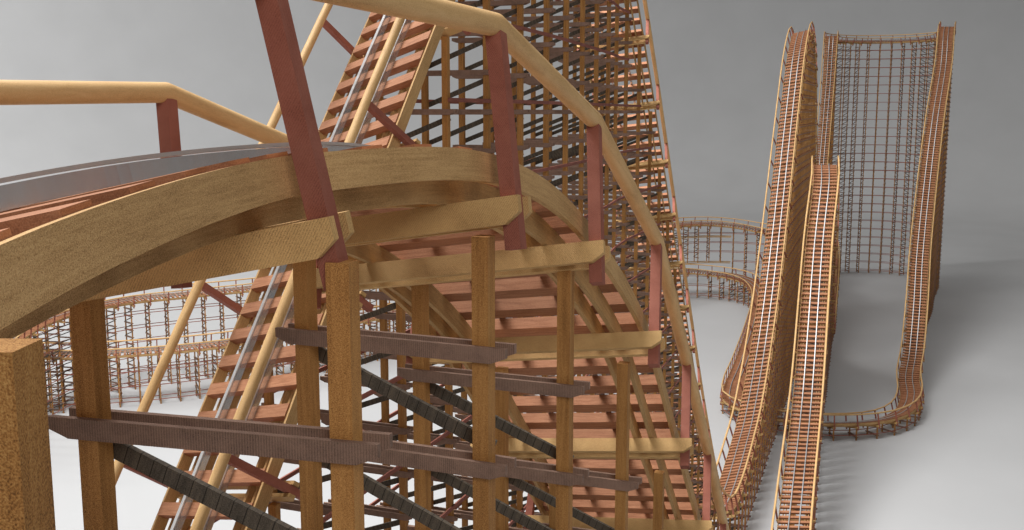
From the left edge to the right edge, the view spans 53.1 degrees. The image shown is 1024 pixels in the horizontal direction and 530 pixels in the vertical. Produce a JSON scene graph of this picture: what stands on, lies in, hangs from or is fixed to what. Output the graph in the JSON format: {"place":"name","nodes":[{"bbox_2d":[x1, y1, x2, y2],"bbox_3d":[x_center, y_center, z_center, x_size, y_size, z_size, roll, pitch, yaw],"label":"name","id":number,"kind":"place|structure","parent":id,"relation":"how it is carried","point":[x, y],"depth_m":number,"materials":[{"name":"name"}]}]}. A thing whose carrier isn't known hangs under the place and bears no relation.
{"place":"outdoors","nodes":[
{"label":"outdoors","id":0,"kind":"place"},
{"bbox_2d":[0,0,1023,529],"bbox_3d":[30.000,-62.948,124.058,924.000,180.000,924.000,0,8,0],"label":"ground","id":1,"kind":"structure","parent":0,"point":[952,458],"depth_m":484.52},
{"bbox_2d":[15,277,537,415],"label":"coaster track","id":2,"kind":"structure","parent":1,"relation":"on","point":[124,301],"depth_m":170.70,"materials":[{"name":"brown wood"}]},
{"bbox_2d":[43,297,555,408],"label":"coaster track","id":3,"kind":"structure","parent":1,"relation":"on","point":[118,351],"depth_m":163.82,"materials":[{"name":"brown wood"}]},
{"bbox_2d":[114,0,574,529],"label":"coaster track","id":4,"kind":"structure","parent":1,"relation":"on","point":[373,65],"depth_m":27.29,"materials":[{"name":"brown wood"}]},
{"bbox_2d":[0,0,728,529],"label":"coaster track","id":5,"kind":"structure","parent":1,"relation":"on","point":[448,250],"depth_m":10.03,"materials":[{"name":"brown wood"}]},
{"bbox_2d":[523,0,739,529],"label":"coaster track","id":6,"kind":"structure","parent":1,"relation":"on","point":[587,45],"depth_m":57.33,"materials":[{"name":"brown wood"}]},
{"bbox_2d":[626,264,767,414],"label":"coaster track","id":7,"kind":"structure","parent":1,"relation":"on","point":[728,388],"depth_m":215.60,"materials":[{"name":"brown wood"}]},
{"bbox_2d":[608,217,839,365],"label":"coaster track","id":8,"kind":"structure","parent":1,"relation":"on","point":[691,224],"depth_m":262.13,"materials":[{"name":"brown wood"}]},
{"bbox_2d":[665,235,730,263],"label":"support beam","id":9,"kind":"structure","parent":8,"relation":"attached to","point":[704,237],"depth_m":264.22,"materials":[{"name":"brown wood"}]},
{"bbox_2d":[716,21,817,529],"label":"coaster track","id":10,"kind":"structure","parent":1,"relation":"on","point":[749,451],"depth_m":150.90,"materials":[{"name":"brown wood"}]},
{"bbox_2d":[771,155,839,529],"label":"coaster track","id":11,"kind":"structure","parent":1,"relation":"on","point":[819,312],"depth_m":123.41,"materials":[{"name":"brown wood"}]},
{"bbox_2d":[725,24,955,440],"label":"coaster track","id":12,"kind":"structure","parent":1,"relation":"on","point":[921,274],"depth_m":189.23,"materials":[{"name":"brown wood"}]},
{"bbox_2d":[815,21,955,298],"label":"coaster track","id":13,"kind":"structure","parent":1,"relation":"on","point":[826,139],"depth_m":286.52,"materials":[{"name":"brown wood"}]}
]}

